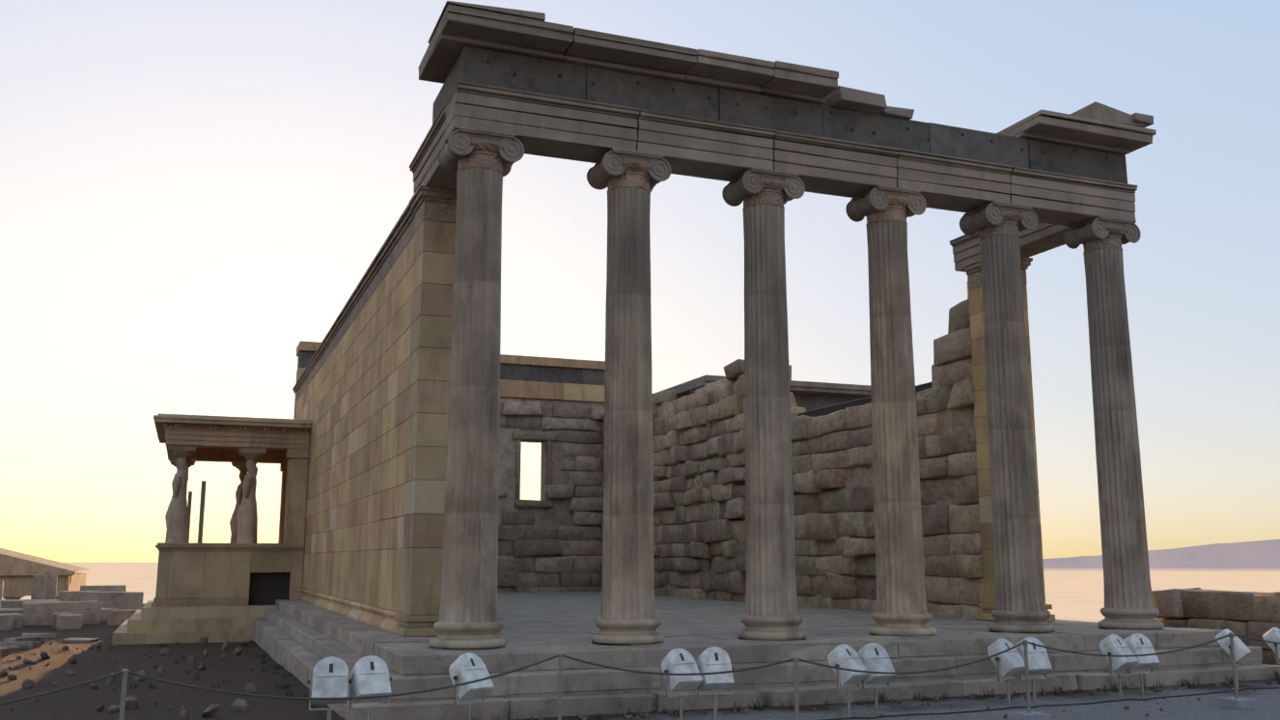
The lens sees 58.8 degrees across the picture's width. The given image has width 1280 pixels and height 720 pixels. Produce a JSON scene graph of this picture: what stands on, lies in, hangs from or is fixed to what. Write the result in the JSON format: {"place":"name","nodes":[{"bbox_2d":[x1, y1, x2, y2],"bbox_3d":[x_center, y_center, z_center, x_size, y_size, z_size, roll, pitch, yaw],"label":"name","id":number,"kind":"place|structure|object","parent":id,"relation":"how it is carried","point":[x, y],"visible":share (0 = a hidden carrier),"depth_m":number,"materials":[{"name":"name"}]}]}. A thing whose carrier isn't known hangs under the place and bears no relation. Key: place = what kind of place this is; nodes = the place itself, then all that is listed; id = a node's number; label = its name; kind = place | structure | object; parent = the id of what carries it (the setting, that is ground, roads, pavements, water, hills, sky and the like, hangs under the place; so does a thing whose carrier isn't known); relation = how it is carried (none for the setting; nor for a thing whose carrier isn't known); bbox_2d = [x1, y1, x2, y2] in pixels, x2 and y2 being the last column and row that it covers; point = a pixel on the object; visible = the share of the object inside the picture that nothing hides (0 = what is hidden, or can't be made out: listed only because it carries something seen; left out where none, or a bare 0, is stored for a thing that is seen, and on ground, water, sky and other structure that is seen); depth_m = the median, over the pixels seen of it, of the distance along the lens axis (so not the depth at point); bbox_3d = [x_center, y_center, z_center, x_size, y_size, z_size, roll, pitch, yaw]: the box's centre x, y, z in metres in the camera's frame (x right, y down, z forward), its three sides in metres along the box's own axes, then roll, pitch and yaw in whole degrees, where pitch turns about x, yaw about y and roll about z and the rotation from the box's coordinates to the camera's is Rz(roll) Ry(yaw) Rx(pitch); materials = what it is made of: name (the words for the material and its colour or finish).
{"place":"outdoors","nodes":[
{"label":"outdoors","id":0,"kind":"place"},
{"bbox_2d":[0,561,1279,719],"bbox_3d":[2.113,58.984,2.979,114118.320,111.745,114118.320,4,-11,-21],"label":"terrain","id":1,"kind":"structure","parent":0,"point":[1075,596],"depth_m":15.91,"materials":[{"name":"soil"}]},
{"bbox_2d":[0,548,88,599],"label":"building","id":2,"kind":"structure","parent":1,"relation":"on","point":[18,570],"depth_m":107.39,"materials":[{"name":"stone"}]},
{"bbox_2d":[0,571,145,659],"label":"stone blocks","id":3,"kind":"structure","parent":1,"relation":"on","point":[76,610],"depth_m":39.52,"materials":[{"name":"stone"}]},
{"bbox_2d":[118,668,129,719],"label":"barrier post","id":4,"kind":"object","parent":1,"relation":"on","point":[124,694],"visible":0.96,"depth_m":9.13,"materials":[{"name":"grey metal"}]},
{"bbox_2d":[0,670,123,705],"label":"barrier rope","id":5,"kind":"object","parent":4,"relation":"attached to","point":[59,689],"visible":0.91,"depth_m":8.79,"materials":[{"name":"grey fabric"}]},
{"bbox_2d":[127,654,558,699],"bbox_3d":[-2.454,2.799,9.930,3.756,0.321,0.252,4,-11,-21],"label":"barrier rope","id":6,"kind":"object","parent":4,"relation":"attached to","point":[343,698],"visible":0.98,"depth_m":9.83,"materials":[{"name":"black fabric"}]},
{"bbox_2d":[111,413,311,644],"bbox_3d":[-12.275,5.181,32.707,4.573,6.494,7.105,4,-11,-21],"label":"caryatid porch","id":7,"kind":"object","parent":1,"relation":"on","point":[202,590],"visible":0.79,"depth_m":30.29,"materials":[{"name":"stone"}]},
{"bbox_2d":[165,445,196,542],"bbox_3d":[-12.374,3.610,30.510,0.720,2.580,0.720,4,-11,-21],"label":"caryatid","id":8,"kind":"object","parent":7,"relation":"on","point":[176,516],"visible":0.98,"depth_m":30.28,"materials":[{"name":"stone"}]},
{"bbox_2d":[168,455,195,491],"bbox_3d":[-13.464,4.089,33.234,0.720,2.580,0.720,4,-11,-21],"label":"capital","id":9,"kind":"object","parent":7,"relation":"on","point":[188,461],"visible":0.06,"depth_m":33.26,"materials":[{"name":"stone"}]},
{"bbox_2d":[168,450,196,489],"bbox_3d":[-12.919,3.849,31.872,0.720,2.580,0.720,4,-11,-21],"label":"caryatid","id":10,"kind":"object","parent":7,"relation":"on","point":[188,458],"visible":0.12,"depth_m":31.93,"materials":[{"name":"stone"}]},
{"bbox_2d":[169,459,195,493],"bbox_3d":[-14.009,4.328,34.597,0.720,2.580,0.720,4,-11,-21],"label":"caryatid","id":11,"kind":"object","parent":7,"relation":"on","point":[175,464],"visible":0.04,"depth_m":34.61,"materials":[{"name":"stone"}]},
{"bbox_2d":[187,480,206,542],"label":"posts","id":12,"kind":"object","parent":7,"relation":"on","point":[202,513],"visible":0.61,"depth_m":31.85,"materials":[{"name":"silver metal"}]},
{"bbox_2d":[229,460,256,543],"bbox_3d":[-12.353,4.441,35.239,0.720,2.580,0.720,4,-11,-21],"label":"caryatid","id":13,"kind":"object","parent":7,"relation":"on","point":[240,465],"visible":0.48,"depth_m":35.05,"materials":[{"name":"stone"}]},
{"bbox_2d":[235,446,266,543],"bbox_3d":[-10.718,3.723,31.153,0.720,2.580,0.720,4,-11,-21],"label":"caryatid","id":14,"kind":"object","parent":7,"relation":"on","point":[246,516],"visible":0.98,"depth_m":30.92,"materials":[{"name":"stone"}]},
{"bbox_2d":[248,572,290,605],"bbox_3d":[-11.729,6.408,32.710,3.363,1.730,4.720,4,-11,-21],"label":"doorway","id":15,"kind":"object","parent":7,"relation":"on","point":[267,588],"depth_m":30.82,"materials":[{"name":"grey"}]},
{"bbox_2d":[307,656,351,719],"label":"floodlight","id":16,"kind":"object","parent":1,"relation":"on","point":[330,676],"visible":0.92,"depth_m":10.95,"materials":[{"name":"white paint"}]},
{"bbox_2d":[348,655,391,719],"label":"floodlight","id":17,"kind":"object","parent":1,"relation":"on","point":[369,675],"visible":0.98,"depth_m":11.08,"materials":[{"name":"white paint"}]},
{"bbox_2d":[293,390,604,592],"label":"stone wall","id":18,"kind":"structure","parent":1,"relation":"on","point":[550,540],"depth_m":39.15,"materials":[{"name":"stone"}]},
{"bbox_2d":[295,340,605,402],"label":"entablature","id":19,"kind":"structure","parent":18,"relation":"on","point":[520,389],"depth_m":39.71,"materials":[{"name":"stone"}]},
{"bbox_2d":[297,351,604,385],"bbox_3d":[-5.974,0.378,39.128,11.154,0.566,0.667,4,-11,-21],"label":"wall coping","id":20,"kind":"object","parent":19,"relation":"attached to","point":[525,373],"depth_m":39.80,"materials":[{"name":"grey stone"}]},
{"bbox_2d":[448,652,494,719],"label":"floodlight","id":21,"kind":"object","parent":1,"relation":"on","point":[467,667],"visible":1,"depth_m":11.44,"materials":[{"name":"white paint"}]},
{"bbox_2d":[557,652,562,719],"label":"barrier post","id":22,"kind":"object","parent":1,"relation":"on","point":[560,665],"visible":0.92,"depth_m":10.68,"materials":[{"name":"grey metal"}]},
{"bbox_2d":[0,637,1279,719],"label":"loose stones","id":23,"kind":"object","parent":1,"relation":"on","point":[236,705],"visible":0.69,"depth_m":15.67,"materials":[{"name":"grey stone"}]},
{"bbox_2d":[4,640,1279,719],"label":"dry weeds","id":24,"kind":"object","parent":1,"relation":"on","point":[1231,681],"visible":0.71,"depth_m":15.10,"materials":[{"name":"yellow"}]},
{"bbox_2d":[562,654,793,675],"bbox_3d":[0.338,2.838,10.555,1.911,0.182,1.139,4,-11,-21],"label":"barrier rope","id":25,"kind":"object","parent":1,"relation":"on","point":[673,674],"visible":0.96,"depth_m":10.53,"materials":[{"name":"black fabric"}]},
{"bbox_2d":[661,647,703,719],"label":"floodlight","id":26,"kind":"object","parent":1,"relation":"on","point":[678,660],"visible":1,"depth_m":12.06,"materials":[{"name":"white paint"}]},
{"bbox_2d":[696,646,734,719],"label":"floodlight","id":27,"kind":"object","parent":1,"relation":"on","point":[711,659],"visible":0.94,"depth_m":12.21,"materials":[{"name":"white paint"}]},
{"bbox_2d":[652,374,871,399],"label":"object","id":28,"kind":"object","parent":1,"relation":"on","point":[795,386],"depth_m":35.66,"materials":[{"name":"stone"}]},
{"bbox_2d":[690,387,866,412],"bbox_3d":[4.020,2.042,39.671,7.918,0.660,8.040,4,-11,-21],"label":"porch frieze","id":29,"kind":"object","parent":28,"relation":"on","point":[810,402],"visible":0.15,"depth_m":36.07,"materials":[{"name":"grey stone"}]},
{"bbox_2d":[252,591,1279,719],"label":"krepidoma steps","id":30,"kind":"structure","parent":1,"relation":"on","point":[299,639],"depth_m":15.10,"materials":[{"name":"stone"}]},
{"bbox_2d":[296,235,414,632],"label":"ashlar wall","id":31,"kind":"structure","parent":30,"relation":"on","point":[352,403],"depth_m":21.53,"materials":[{"name":"stone"}]},
{"bbox_2d":[292,204,415,400],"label":"cornice","id":32,"kind":"structure","parent":31,"relation":"on","point":[396,243],"depth_m":22.74,"materials":[{"name":"stone"}]},
{"bbox_2d":[391,220,455,637],"bbox_3d":[-3.052,0.977,16.991,0.920,6.084,0.980,4,-11,-21],"label":"pilaster","id":33,"kind":"object","parent":30,"relation":"on","point":[431,308],"visible":0.65,"depth_m":16.64,"materials":[{"name":"stone"}]},
{"bbox_2d":[408,185,456,232],"bbox_3d":[-3.033,-2.275,17.515,0.920,0.500,0.880,4,-11,-21],"label":"pilaster capital","id":34,"kind":"object","parent":33,"relation":"on","point":[432,204],"visible":0.5,"depth_m":17.15,"materials":[{"name":"beige stone"}]},
{"bbox_2d":[429,126,524,649],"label":"ionic column","id":35,"kind":"structure","parent":30,"relation":"on","point":[482,161],"depth_m":14.34,"materials":[{"name":"stone"}]},
{"bbox_2d":[586,147,670,644],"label":"ionic column","id":36,"kind":"structure","parent":30,"relation":"on","point":[629,180],"depth_m":15.11,"materials":[{"name":"stone"}]},
{"bbox_2d":[722,166,806,640],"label":"ionic column","id":37,"kind":"structure","parent":30,"relation":"on","point":[765,196],"depth_m":15.87,"materials":[{"name":"stone"}]},
{"bbox_2d":[845,184,936,636],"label":"ionic column","id":38,"kind":"structure","parent":30,"relation":"on","point":[901,605],"depth_m":16.64,"materials":[{"name":"stone"}]},
{"bbox_2d":[959,200,1055,633],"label":"ionic column","id":39,"kind":"structure","parent":30,"relation":"on","point":[1019,593],"depth_m":17.41,"materials":[{"name":"stone"}]},
{"bbox_2d":[968,284,1055,621],"bbox_3d":[6.697,1.643,20.775,0.920,6.084,0.980,4,-11,-21],"label":"pilaster","id":40,"kind":"object","parent":30,"relation":"on","point":[977,332],"visible":0.29,"depth_m":20.80,"materials":[{"name":"stone"}]},
{"bbox_2d":[409,0,1156,272],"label":"entablature","id":41,"kind":"structure","parent":40,"relation":"on","point":[552,125],"depth_m":16.29,"materials":[{"name":"grey stone"}]},
{"bbox_2d":[432,45,1127,183],"bbox_3d":[2.532,-3.354,17.876,11.244,0.557,2.087,4,-11,-21],"label":"frieze","id":42,"kind":"object","parent":41,"relation":"attached to","point":[493,68],"visible":0.67,"depth_m":16.52,"materials":[{"name":"grey stone"}]},
{"bbox_2d":[962,256,1032,290],"bbox_3d":[6.716,-1.610,21.299,0.920,0.500,0.880,4,-11,-21],"label":"pilaster capital","id":43,"kind":"object","parent":40,"relation":"on","point":[973,269],"visible":0.4,"depth_m":21.25,"materials":[{"name":"beige stone"}]},
{"bbox_2d":[1063,215,1163,630],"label":"ionic column","id":44,"kind":"structure","parent":30,"relation":"on","point":[1128,602],"depth_m":18.18,"materials":[{"name":"stone"}]},
{"bbox_2d":[599,281,987,620],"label":"stone wall","id":45,"kind":"structure","parent":1,"relation":"on","point":[699,487],"depth_m":25.84,"materials":[{"name":"stone"}]},
{"bbox_2d":[798,381,932,417],"bbox_3d":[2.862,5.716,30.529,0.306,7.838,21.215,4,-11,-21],"label":"wall coping","id":46,"kind":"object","parent":45,"relation":"attached to","point":[826,410],"depth_m":26.17,"materials":[{"name":"stone"}]},
{"bbox_2d":[792,656,799,719],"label":"barrier post","id":47,"kind":"object","parent":1,"relation":"on","point":[796,695],"visible":1,"depth_m":10.34,"materials":[{"name":"grey metal"}]},
{"bbox_2d":[827,643,868,718],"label":"floodlight","id":48,"kind":"object","parent":1,"relation":"on","point":[844,655],"visible":0.92,"depth_m":12.69,"materials":[{"name":"white paint"}]},
{"bbox_2d":[857,642,895,717],"bbox_3d":[2.670,3.670,12.873,0.421,0.905,0.387,4,-11,-21],"label":"floodlight","id":49,"kind":"object","parent":1,"relation":"on","point":[874,656],"visible":0.79,"depth_m":12.83,"materials":[{"name":"white paint"}]},
{"bbox_2d":[798,641,1024,674],"bbox_3d":[2.826,3.020,11.409,3.377,0.241,0.941,4,-11,-21],"label":"barrier rope","id":50,"kind":"object","parent":1,"relation":"on","point":[919,672],"visible":0.94,"depth_m":11.30,"materials":[{"name":"grey fabric"}]},
{"bbox_2d":[987,638,1025,707],"bbox_3d":[4.411,3.812,13.666,0.420,0.900,0.391,8,-13,-39],"label":"floodlight","id":51,"kind":"object","parent":1,"relation":"on","point":[1009,663],"visible":0.77,"depth_m":13.60,"materials":[{"name":"white paint"}]},
{"bbox_2d":[1008,640,1050,719],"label":"barrier post","id":52,"kind":"object","parent":1,"relation":"on","point":[1028,714],"visible":0.92,"depth_m":12.34,"materials":[{"name":"grey metal"}]},
{"bbox_2d":[1016,637,1052,706],"bbox_3d":[4.772,3.832,13.799,0.421,0.906,0.345,4,-11,-21],"label":"floodlight","id":53,"kind":"object","parent":1,"relation":"on","point":[1039,662],"visible":0.75,"depth_m":13.75,"materials":[{"name":"white paint"}]},
{"bbox_2d":[818,687,1279,719],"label":"floodlight cable","id":54,"kind":"object","parent":1,"relation":"on","point":[1042,706],"visible":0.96,"depth_m":13.60,"materials":[{"name":"grey plastic"}]},
{"bbox_2d":[1099,634,1138,699],"bbox_3d":[6.069,3.942,14.415,0.420,0.902,0.383,8,-12,-37],"label":"floodlight","id":55,"kind":"object","parent":1,"relation":"on","point":[1113,645],"visible":0.83,"depth_m":14.36,"materials":[{"name":"white paint"}]},
{"bbox_2d":[1027,634,1230,657],"bbox_3d":[5.679,3.299,13.065,3.175,0.220,0.132,4,-11,-21],"label":"barrier rope","id":56,"kind":"object","parent":1,"relation":"on","point":[1211,641],"visible":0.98,"depth_m":13.04,"materials":[{"name":"grey fabric"}]},
{"bbox_2d":[1123,633,1160,698],"bbox_3d":[6.408,3.963,14.545,0.420,0.906,0.348,4,-11,-21],"label":"floodlight","id":57,"kind":"object","parent":1,"relation":"on","point":[1138,644],"visible":0.79,"depth_m":14.49,"materials":[{"name":"white paint"}]},
{"bbox_2d":[1151,587,1279,660],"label":"parapet wall","id":58,"kind":"structure","parent":1,"relation":"on","point":[1252,615],"depth_m":21.31,"materials":[{"name":"stone"}]},
{"bbox_2d":[1215,628,1251,689],"bbox_3d":[8.151,4.152,15.594,0.405,0.896,0.420,-8,-13,38],"label":"floodlight","id":59,"kind":"object","parent":1,"relation":"on","point":[1242,651],"visible":0.69,"depth_m":15.52,"materials":[{"name":"white paint"}]},
{"bbox_2d":[1217,632,1257,709],"bbox_3d":[7.133,3.732,13.630,0.300,0.900,0.300,4,-11,-21],"label":"barrier post","id":60,"kind":"object","parent":1,"relation":"on","point":[1236,702],"visible":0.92,"depth_m":13.56,"materials":[{"name":"grey metal"}]},
{"bbox_2d":[1233,634,1279,644],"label":"barrier rope","id":61,"kind":"object","parent":1,"relation":"on","point":[1256,639],"visible":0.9,"depth_m":13.78,"materials":[{"name":"grey fabric"}]},
{"bbox_2d":[1262,627,1279,686],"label":"floodlight","id":62,"kind":"object","parent":1,"relation":"on","point":[1272,634],"visible":0.85,"depth_m":15.88,"materials":[{"name":"white paint"}]},
{"bbox_2d":[0,0,1279,562],"label":"sky","id":63,"kind":"structure","parent":0,"point":[193,193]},
{"bbox_2d":[1042,539,1279,572],"bbox_3d":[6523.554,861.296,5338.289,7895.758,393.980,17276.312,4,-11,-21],"label":"hills","id":64,"kind":"structure","parent":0,"point":[1260,556],"depth_m":10608.70,"materials":[{"name":"purple"}]}
]}

